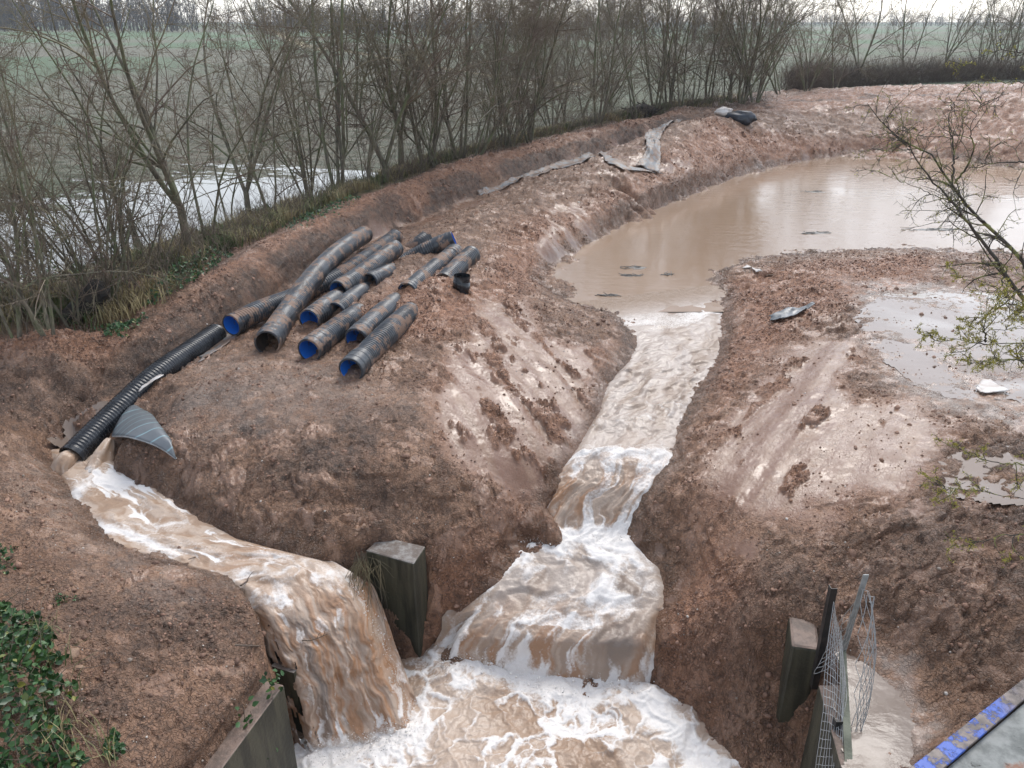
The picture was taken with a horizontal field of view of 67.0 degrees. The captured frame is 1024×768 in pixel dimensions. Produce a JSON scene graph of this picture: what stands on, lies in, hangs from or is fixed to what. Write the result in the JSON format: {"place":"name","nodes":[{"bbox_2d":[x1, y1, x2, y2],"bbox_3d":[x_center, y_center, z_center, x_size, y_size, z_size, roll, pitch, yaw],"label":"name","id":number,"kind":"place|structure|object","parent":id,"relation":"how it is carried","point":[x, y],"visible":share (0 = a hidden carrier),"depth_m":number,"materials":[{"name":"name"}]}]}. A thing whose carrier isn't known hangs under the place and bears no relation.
{"place":"outdoors","nodes":[
{"label":"outdoors","id":0,"kind":"place"},
{"bbox_2d":[0,593,119,766],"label":"grass","id":1,"kind":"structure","parent":0,"point":[62,730],"depth_m":5.46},
{"bbox_2d":[0,163,374,285],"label":"flood water","id":2,"kind":"structure","parent":0,"point":[208,187],"depth_m":23.99,"materials":[{"name":"grey liquid"}]},
{"bbox_2d":[51,449,416,750],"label":"outflow water","id":3,"kind":"structure","parent":0,"point":[344,686],"depth_m":7.60,"materials":[{"name":"liquid"}]},
{"bbox_2d":[50,450,79,474],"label":"outflow spout water","id":4,"kind":"structure","parent":3,"relation":"on","point":[63,462],"depth_m":9.21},
{"bbox_2d":[0,93,746,332],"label":"verge grass","id":5,"kind":"structure","parent":0,"point":[326,200],"depth_m":15.13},
{"bbox_2d":[0,22,1023,767],"bbox_3d":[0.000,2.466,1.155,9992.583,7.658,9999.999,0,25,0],"label":"ground","id":6,"kind":"structure","parent":0,"point":[492,322],"depth_m":9.28,"materials":[{"name":"soil"}]},
{"bbox_2d":[0,0,99,336],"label":"bare tree","id":7,"kind":"object","parent":6,"relation":"on","point":[22,299],"visible":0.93,"depth_m":10.03,"materials":[{"name":"brown plant"}]},
{"bbox_2d":[0,105,105,312],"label":"bare sapling","id":8,"kind":"object","parent":6,"relation":"on","point":[26,245],"visible":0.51,"depth_m":11.22,"materials":[{"name":"brown plant"}]},
{"bbox_2d":[0,121,140,329],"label":"bare sapling","id":9,"kind":"object","parent":6,"relation":"on","point":[68,282],"visible":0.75,"depth_m":11.20,"materials":[{"name":"brown plant"}]},
{"bbox_2d":[0,569,142,767],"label":"bramble bush","id":10,"kind":"object","parent":6,"relation":"on","point":[19,631],"visible":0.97,"depth_m":5.47,"materials":[{"name":"green plant"}]},
{"bbox_2d":[47,401,107,447],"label":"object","id":11,"kind":"structure","parent":6,"relation":"on","point":[69,432],"depth_m":10.02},
{"bbox_2d":[2,81,161,279],"bbox_3d":[-7.015,-3.157,12.567,1.551,3.349,2.932,3,25,6],"label":"bare sapling","id":12,"kind":"object","parent":6,"relation":"on","point":[25,116],"visible":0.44,"depth_m":12.14,"materials":[{"name":"brown plant"}]},
{"bbox_2d":[62,279,110,324],"bbox_3d":[-6.588,-1.250,11.977,0.757,0.749,0.407,-10,27,-21],"label":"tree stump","id":13,"kind":"object","parent":6,"relation":"on","point":[102,296],"visible":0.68,"depth_m":11.81,"materials":[{"name":"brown wood"}]},
{"bbox_2d":[3,160,183,306],"bbox_3d":[-6.512,-2.181,12.009,2.532,2.410,2.060,-19,31,-35],"label":"bare sapling","id":14,"kind":"object","parent":6,"relation":"on","point":[72,254],"visible":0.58,"depth_m":11.88,"materials":[{"name":"brown plant"}]},
{"bbox_2d":[0,30,196,338],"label":"bare tree","id":15,"kind":"object","parent":6,"relation":"on","point":[17,306],"visible":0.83,"depth_m":10.02,"materials":[{"name":"brown plant"}]},
{"bbox_2d":[0,0,200,285],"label":"bare sapling","id":16,"kind":"object","parent":6,"relation":"on","point":[90,123],"visible":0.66,"depth_m":11.31,"materials":[{"name":"brown plant"}]},
{"bbox_2d":[85,438,115,471],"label":"spill water","id":17,"kind":"structure","parent":6,"relation":"on","point":[104,451],"depth_m":9.40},
{"bbox_2d":[0,234,204,341],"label":"bramble scrub","id":18,"kind":"object","parent":6,"relation":"on","point":[25,314],"visible":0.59,"depth_m":11.71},
{"bbox_2d":[79,704,140,760],"bbox_3d":[-2.837,2.508,5.463,0.474,0.320,0.380,0,25,0],"label":"weed plant","id":19,"kind":"object","parent":6,"relation":"on","point":[118,747],"visible":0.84,"depth_m":5.49,"materials":[{"name":"green plant"}]},
{"bbox_2d":[0,111,222,281],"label":"bare sapling","id":20,"kind":"object","parent":6,"relation":"on","point":[161,225],"visible":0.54,"depth_m":12.46,"materials":[{"name":"brown plant"}]},
{"bbox_2d":[0,0,230,312],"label":"bare tree","id":21,"kind":"object","parent":6,"relation":"on","point":[106,266],"visible":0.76,"depth_m":11.67,"materials":[{"name":"brown plant"}]},
{"bbox_2d":[0,0,231,251],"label":"bare tree","id":22,"kind":"object","parent":6,"relation":"on","point":[151,132],"visible":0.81,"depth_m":12.32,"materials":[{"name":"brown plant"}]},
{"bbox_2d":[34,0,202,257],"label":"bare sapling","id":23,"kind":"object","parent":6,"relation":"on","point":[129,166],"visible":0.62,"depth_m":12.73,"materials":[{"name":"brown plant"}]},
{"bbox_2d":[21,87,224,284],"bbox_3d":[-5.926,-2.710,11.870,2.402,3.375,3.146,4,25,9],"label":"bare sapling","id":24,"kind":"object","parent":6,"relation":"on","point":[97,211],"visible":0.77,"depth_m":12.25,"materials":[{"name":"brown plant"}]},
{"bbox_2d":[0,0,282,32],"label":"woodland","id":25,"kind":"object","parent":6,"relation":"on","point":[136,18],"visible":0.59,"depth_m":195.86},
{"bbox_2d":[59,324,226,460],"bbox_3d":[-4.930,0.067,10.637,0.399,0.788,3.112,7,26,14],"label":"drain pipe","id":26,"kind":"object","parent":6,"relation":"on","point":[84,442],"visible":0.77,"depth_m":10.18,"materials":[{"name":"black plastic"}]},
{"bbox_2d":[67,125,220,266],"bbox_3d":[-5.919,-2.877,12.880,2.320,2.713,2.851,-10,27,-20],"label":"bare sapling","id":27,"kind":"object","parent":6,"relation":"on","point":[185,217],"visible":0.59,"depth_m":13.11,"materials":[{"name":"brown plant"}]},
{"bbox_2d":[112,405,176,458],"bbox_3d":[-4.532,0.576,9.428,0.481,0.313,1.736,-21,32,-37],"label":"plastic sheet","id":28,"kind":"object","parent":6,"relation":"on","point":[135,422],"visible":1,"depth_m":9.24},
{"bbox_2d":[142,239,238,306],"bbox_3d":[-5.431,-2.043,13.296,1.263,0.737,3.544,0,25,0],"label":"ivy plant","id":29,"kind":"object","parent":6,"relation":"on","point":[198,273],"visible":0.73,"depth_m":12.71,"materials":[{"name":"green plant"}]},
{"bbox_2d":[124,0,294,240],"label":"bare sapling","id":30,"kind":"object","parent":6,"relation":"on","point":[188,159],"visible":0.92,"depth_m":14.22,"materials":[{"name":"brown plant"}]},
{"bbox_2d":[83,0,345,210],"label":"bare tree","id":31,"kind":"object","parent":6,"relation":"on","point":[248,184],"visible":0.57,"depth_m":20.11,"materials":[{"name":"brown plant"}]},
{"bbox_2d":[172,40,287,214],"bbox_3d":[-7.609,-6.714,21.204,4.316,4.929,2.284,15,29,28],"label":"bare sapling","id":32,"kind":"object","parent":6,"relation":"on","point":[216,179],"visible":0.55,"depth_m":21.31,"materials":[{"name":"brown plant"}]},
{"bbox_2d":[205,681,297,767],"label":"wing wall","id":33,"kind":"structure","parent":6,"relation":"on","point":[261,737],"depth_m":6.44,"materials":[{"name":"concrete"}]},
{"bbox_2d":[129,0,401,196],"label":"bare tree","id":34,"kind":"object","parent":6,"relation":"on","point":[299,142],"visible":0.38,"depth_m":21.99,"materials":[{"name":"brown plant"}]},
{"bbox_2d":[146,0,402,238],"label":"bare tree","id":35,"kind":"object","parent":6,"relation":"on","point":[233,109],"visible":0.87,"depth_m":16.25,"materials":[{"name":"brown plant"}]},
{"bbox_2d":[272,658,302,732],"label":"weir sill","id":36,"kind":"structure","parent":6,"relation":"on","point":[287,679],"depth_m":7.30,"materials":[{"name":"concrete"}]},
{"bbox_2d":[222,229,402,335],"bbox_3d":[-3.189,-1.940,13.880,0.641,0.426,5.411,8,26,17],"label":"drain pipe","id":37,"kind":"object","parent":6,"relation":"on","point":[243,318],"visible":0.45,"depth_m":12.24,"materials":[{"name":"black plastic"}]},
{"bbox_2d":[254,226,372,351],"bbox_3d":[-3.310,-1.862,13.430,0.484,0.554,5.748,2,25,4],"label":"drain pipe","id":38,"kind":"object","parent":37,"relation":"on","point":[284,316],"visible":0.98,"depth_m":12.54,"materials":[{"name":"black plastic"}]},
{"bbox_2d":[299,286,345,325],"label":"drain pipe","id":39,"kind":"object","parent":6,"relation":"on","point":[321,310],"visible":0.59,"depth_m":11.80,"materials":[{"name":"black plastic"}]},
{"bbox_2d":[298,303,362,359],"bbox_3d":[-2.529,-0.871,11.709,0.485,0.567,2.390,4,25,9],"label":"drain pipe","id":40,"kind":"object","parent":6,"relation":"on","point":[324,338],"visible":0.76,"depth_m":10.94,"materials":[{"name":"black plastic"}]},
{"bbox_2d":[233,0,439,186],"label":"bare tree","id":41,"kind":"object","parent":6,"relation":"on","point":[340,148],"visible":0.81,"depth_m":19.18,"materials":[{"name":"brown plant"}]},
{"bbox_2d":[330,278,373,309],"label":"drain pipe","id":42,"kind":"object","parent":6,"relation":"on","point":[347,298],"visible":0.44,"depth_m":12.33,"materials":[{"name":"black plastic"}]},
{"bbox_2d":[220,0,504,180],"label":"bare tree","id":43,"kind":"object","parent":6,"relation":"on","point":[408,99],"visible":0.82,"depth_m":18.85,"materials":[{"name":"brown plant"}]},
{"bbox_2d":[329,240,402,291],"bbox_3d":[-2.531,-2.058,13.731,0.394,0.469,2.335,7,26,15],"label":"drain pipe","id":44,"kind":"object","parent":6,"relation":"on","point":[390,251],"visible":0.84,"depth_m":13.47,"materials":[{"name":"black plastic"}]},
{"bbox_2d":[345,551,388,632],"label":"hanging roots","id":45,"kind":"object","parent":6,"relation":"hanging from","point":[354,568],"visible":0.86,"depth_m":7.87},
{"bbox_2d":[314,53,422,181],"bbox_3d":[-3.224,-6.456,19.435,2.531,3.555,3.314,-18,31,-34],"label":"bare sapling","id":46,"kind":"object","parent":6,"relation":"on","point":[369,157],"visible":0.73,"depth_m":19.52,"materials":[{"name":"brown plant"}]},
{"bbox_2d":[345,292,400,342],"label":"drain pipe","id":47,"kind":"object","parent":6,"relation":"on","point":[372,319],"visible":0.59,"depth_m":11.30,"materials":[{"name":"black plastic"}]},
{"bbox_2d":[339,302,418,378],"bbox_3d":[-1.768,-0.770,11.380,0.453,0.544,2.999,5,26,10],"label":"drain pipe","id":48,"kind":"object","parent":6,"relation":"on","point":[374,346],"visible":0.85,"depth_m":10.61,"materials":[{"name":"black plastic"}]},
{"bbox_2d":[287,0,487,165],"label":"bare tree","id":49,"kind":"object","parent":6,"relation":"on","point":[388,50],"visible":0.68,"depth_m":19.75,"materials":[{"name":"brown plant"}]},
{"bbox_2d":[366,540,427,656],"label":"concrete pillar","id":50,"kind":"structure","parent":6,"relation":"on","point":[405,584],"depth_m":8.14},
{"bbox_2d":[364,231,456,285],"bbox_3d":[-2.091,-2.265,14.334,1.045,0.784,2.565,15,29,29],"label":"drain pipe","id":51,"kind":"object","parent":6,"relation":"on","point":[438,244],"visible":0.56,"depth_m":14.78,"materials":[{"name":"black plastic"}]},
{"bbox_2d":[359,0,469,167],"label":"bare tree","id":52,"kind":"object","parent":6,"relation":"on","point":[428,139],"visible":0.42,"depth_m":20.87,"materials":[{"name":"brown plant"}]},
{"bbox_2d":[323,0,515,158],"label":"bare tree","id":53,"kind":"object","parent":6,"relation":"on","point":[461,115],"visible":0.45,"depth_m":22.14,"materials":[{"name":"brown plant"}]},
{"bbox_2d":[64,82,780,296],"bbox_3d":[0.911,-7.781,24.179,5.900,2.194,31.435,16,30,31],"label":"bramble scrub","id":54,"kind":"object","parent":6,"relation":"on","point":[394,174],"visible":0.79,"depth_m":19.36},
{"bbox_2d":[398,244,462,288],"bbox_3d":[-1.374,-1.955,13.418,0.361,0.489,2.056,8,26,17],"label":"drain pipe","id":55,"kind":"object","parent":6,"relation":"on","point":[445,256],"visible":0.55,"depth_m":13.27,"materials":[{"name":"black plastic"}]},
{"bbox_2d":[334,0,563,163],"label":"bare tree","id":56,"kind":"object","parent":6,"relation":"on","point":[435,122],"visible":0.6,"depth_m":21.09,"materials":[{"name":"brown plant"}]},
{"bbox_2d":[436,246,479,278],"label":"drain pipe","id":57,"kind":"object","parent":6,"relation":"on","point":[465,259],"visible":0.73,"depth_m":13.47,"materials":[{"name":"black plastic"}]},
{"bbox_2d":[207,0,734,37],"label":"woodland","id":58,"kind":"object","parent":6,"relation":"on","point":[378,31],"visible":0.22,"depth_m":175.22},
{"bbox_2d":[0,160,1021,764],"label":"grit stones","id":59,"kind":"object","parent":6,"relation":"on","point":[416,518],"visible":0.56,"depth_m":7.83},
{"bbox_2d":[0,107,1023,767],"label":"mud clods","id":60,"kind":"object","parent":6,"relation":"on","point":[464,585],"visible":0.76,"depth_m":9.13,"materials":[{"name":"soil"}]},
{"bbox_2d":[454,0,573,142],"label":"bare tree","id":61,"kind":"object","parent":6,"relation":"on","point":[535,112],"visible":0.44,"depth_m":24.73,"materials":[{"name":"brown plant"}]},
{"bbox_2d":[440,0,588,155],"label":"bare tree","id":62,"kind":"object","parent":6,"relation":"on","point":[528,48],"visible":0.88,"depth_m":21.89,"materials":[{"name":"brown plant"}]},
{"bbox_2d":[437,0,593,145],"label":"bare tree","id":63,"kind":"object","parent":6,"relation":"on","point":[533,124],"visible":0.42,"depth_m":23.80,"materials":[{"name":"brown plant"}]},
{"bbox_2d":[434,0,599,145],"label":"bare tree","id":64,"kind":"object","parent":6,"relation":"on","point":[502,88],"visible":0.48,"depth_m":23.78,"materials":[{"name":"brown plant"}]},
{"bbox_2d":[477,152,594,194],"bbox_3d":[1.177,-6.136,22.220,1.113,0.554,6.070,18,30,33],"label":"geotextile sheet","id":65,"kind":"object","parent":6,"relation":"on","point":[564,163],"visible":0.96,"depth_m":22.31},
{"bbox_2d":[477,0,603,141],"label":"bare tree","id":66,"kind":"object","parent":6,"relation":"on","point":[540,107],"visible":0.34,"depth_m":24.97,"materials":[{"name":"brown plant"}]},
{"bbox_2d":[487,0,599,139],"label":"bare tree","id":67,"kind":"object","parent":6,"relation":"on","point":[555,41],"visible":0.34,"depth_m":24.64,"materials":[{"name":"brown plant"}]},
{"bbox_2d":[513,0,600,120],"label":"bare tree","id":68,"kind":"object","parent":6,"relation":"on","point":[575,57],"visible":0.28,"depth_m":36.07,"materials":[{"name":"brown plant"}]},
{"bbox_2d":[297,1,820,176],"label":"hedge whips","id":69,"kind":"object","parent":6,"relation":"on","point":[572,105],"visible":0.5,"depth_m":26.86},
{"bbox_2d":[528,4,620,125],"bbox_3d":[2.389,-15.731,34.880,5.848,8.525,4.350,-1,25,-3],"label":"bare tree","id":70,"kind":"object","parent":6,"relation":"on","point":[569,60],"visible":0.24,"depth_m":35.44,"materials":[{"name":"brown plant"}]},
{"bbox_2d":[557,0,699,123],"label":"bare tree","id":71,"kind":"object","parent":6,"relation":"on","point":[598,20],"visible":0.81,"depth_m":28.20,"materials":[{"name":"brown plant"}]},
{"bbox_2d":[575,0,714,117],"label":"bare tree","id":72,"kind":"object","parent":6,"relation":"on","point":[632,85],"visible":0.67,"depth_m":30.06,"materials":[{"name":"brown plant"}]},
{"bbox_2d":[635,119,681,171],"bbox_3d":[4.872,-8.115,25.640,0.884,0.726,8.705,7,26,14],"label":"geotextile sheet","id":73,"kind":"object","parent":6,"relation":"on","point":[650,159],"visible":0.92,"depth_m":23.00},
{"bbox_2d":[601,0,732,102],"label":"bare tree","id":74,"kind":"object","parent":6,"relation":"on","point":[662,47],"visible":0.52,"depth_m":31.43,"materials":[{"name":"brown plant"}]},
{"bbox_2d":[592,0,763,113],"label":"bare tree","id":75,"kind":"object","parent":6,"relation":"on","point":[665,49],"visible":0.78,"depth_m":30.09,"materials":[{"name":"brown plant"}]},
{"bbox_2d":[623,0,738,106],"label":"bare tree","id":76,"kind":"object","parent":6,"relation":"on","point":[684,71],"visible":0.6,"depth_m":30.80,"materials":[{"name":"brown plant"}]},
{"bbox_2d":[619,0,767,96],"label":"bare tree","id":77,"kind":"object","parent":6,"relation":"on","point":[726,9],"visible":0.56,"depth_m":32.31,"materials":[{"name":"brown plant"}]},
{"bbox_2d":[668,0,751,99],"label":"bare tree","id":78,"kind":"object","parent":6,"relation":"on","point":[700,84],"visible":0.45,"depth_m":33.37,"materials":[{"name":"brown plant"}]},
{"bbox_2d":[682,0,839,98],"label":"bare tree","id":79,"kind":"object","parent":6,"relation":"on","point":[761,17],"visible":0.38,"depth_m":32.76,"materials":[{"name":"brown plant"}]},
{"bbox_2d":[703,0,825,104],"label":"bare tree","id":80,"kind":"object","parent":6,"relation":"on","point":[750,37],"visible":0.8,"depth_m":31.80,"materials":[{"name":"brown plant"}]},
{"bbox_2d":[688,0,856,102],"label":"bare tree","id":81,"kind":"object","parent":6,"relation":"on","point":[762,80],"visible":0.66,"depth_m":32.44,"materials":[{"name":"brown plant"}]},
{"bbox_2d":[727,0,817,94],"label":"bare tree","id":82,"kind":"object","parent":6,"relation":"on","point":[775,90],"visible":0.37,"depth_m":35.10,"materials":[{"name":"brown plant"}]},
{"bbox_2d":[564,8,1023,26],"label":"woodland","id":83,"kind":"object","parent":6,"relation":"on","point":[924,21],"visible":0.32,"depth_m":400.34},
{"bbox_2d":[776,617,817,722],"bbox_3d":[2.643,2.970,7.333,0.251,1.600,0.415,6,26,13],"label":"concrete abutment","id":84,"kind":"object","parent":6,"relation":"on","point":[801,640],"visible":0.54,"depth_m":7.00,"materials":[{"name":"concrete"},{"name":"dark green algae"}]},
{"bbox_2d":[754,0,879,90],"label":"bare tree","id":85,"kind":"object","parent":6,"relation":"on","point":[847,23],"visible":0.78,"depth_m":36.49,"materials":[{"name":"brown plant"}]},
{"bbox_2d":[800,685,844,767],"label":"outlet wall","id":86,"kind":"structure","parent":6,"relation":"on","point":[810,755],"depth_m":6.36,"materials":[{"name":"concrete"}]},
{"bbox_2d":[809,574,875,767],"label":"wire fence","id":87,"kind":"object","parent":86,"relation":"on","point":[844,724],"visible":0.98,"depth_m":6.29,"materials":[{"name":"grey metal"}]},
{"bbox_2d":[783,0,918,87],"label":"bare tree","id":88,"kind":"object","parent":6,"relation":"on","point":[842,35],"visible":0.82,"depth_m":38.53,"materials":[{"name":"brown plant"}]},
{"bbox_2d":[828,647,916,767],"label":"puddle water","id":89,"kind":"structure","parent":6,"relation":"on","point":[879,737],"depth_m":6.12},
{"bbox_2d":[806,0,940,76],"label":"bare tree","id":90,"kind":"object","parent":6,"relation":"on","point":[872,38],"visible":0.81,"depth_m":44.08,"materials":[{"name":"brown plant"}]},
{"bbox_2d":[759,49,1023,90],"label":"hedge","id":91,"kind":"object","parent":6,"relation":"on","point":[923,72],"visible":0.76,"depth_m":45.98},
{"bbox_2d":[845,0,1000,67],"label":"bare tree","id":92,"kind":"object","parent":6,"relation":"on","point":[906,33],"visible":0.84,"depth_m":47.31,"materials":[{"name":"brown plant"}]},
{"bbox_2d":[844,76,1023,371],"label":"hawthorn tree","id":93,"kind":"object","parent":6,"relation":"on","point":[998,265],"visible":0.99,"depth_m":7.19,"materials":[{"name":"brown plant"}]},
{"bbox_2d":[853,291,1023,402],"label":"puddle water","id":94,"kind":"structure","parent":6,"relation":"on","point":[911,362],"depth_m":11.31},
{"bbox_2d":[926,0,1000,64],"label":"bare tree","id":95,"kind":"object","parent":6,"relation":"on","point":[960,29],"visible":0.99,"depth_m":47.77,"materials":[{"name":"brown plant"}]},
{"bbox_2d":[914,261,1023,372],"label":"lichen bush","id":96,"kind":"object","parent":6,"relation":"on","point":[996,358],"visible":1,"depth_m":6.30,"materials":[{"name":"green plant"}]},
{"bbox_2d":[916,434,1023,567],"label":"lichen bush","id":97,"kind":"object","parent":6,"relation":"on","point":[971,542],"visible":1,"depth_m":6.09,"materials":[{"name":"green plant"}]},
{"bbox_2d":[938,446,1023,505],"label":"puddle water","id":98,"kind":"structure","parent":6,"relation":"on","point":[972,467],"depth_m":7.84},
{"bbox_2d":[947,0,1023,65],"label":"bare tree","id":99,"kind":"object","parent":6,"relation":"on","point":[1015,37],"visible":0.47,"depth_m":53.86,"materials":[{"name":"brown plant"}]},
{"bbox_2d":[948,704,1023,767],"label":"bridge deck","id":100,"kind":"structure","parent":6,"relation":"on","point":[1000,745],"depth_m":4.62,"materials":[{"name":"concrete"}]},
{"bbox_2d":[910,679,1023,767],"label":"bridge beam","id":101,"kind":"structure","parent":100,"relation":"attached to","point":[956,745],"depth_m":4.71,"materials":[{"name":"blue paint"}]},
{"bbox_2d":[951,0,1023,65],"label":"bare tree","id":102,"kind":"object","parent":6,"relation":"on","point":[981,43],"visible":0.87,"depth_m":51.40,"materials":[{"name":"brown plant"}]},
{"bbox_2d":[294,644,740,767],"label":"pool water","id":103,"kind":"structure","parent":0,"point":[468,716],"depth_m":7.47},
{"bbox_2d":[295,711,425,767],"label":"water spray","id":104,"kind":"object","parent":103,"relation":"on","point":[390,735],"visible":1,"depth_m":7.23,"materials":[{"name":"white"}]},
{"bbox_2d":[424,645,654,700],"bbox_3d":[0.253,2.985,7.941,2.425,0.185,0.480,5,25,10],"label":"water spray","id":105,"kind":"object","parent":103,"relation":"on","point":[573,681],"visible":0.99,"depth_m":7.92,"materials":[{"name":"white"}]},
{"bbox_2d":[13,0,1023,21],"label":"sky","id":106,"kind":"structure","parent":0,"point":[940,6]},
{"bbox_2d":[434,285,725,683],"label":"stream water","id":107,"kind":"structure","parent":0,"point":[572,607],"depth_m":8.86,"materials":[{"name":"liquid"}]},
{"bbox_2d":[551,155,1023,311],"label":"pond water","id":108,"kind":"structure","parent":0,"point":[691,241],"depth_m":20.00,"materials":[{"name":"liquid"}]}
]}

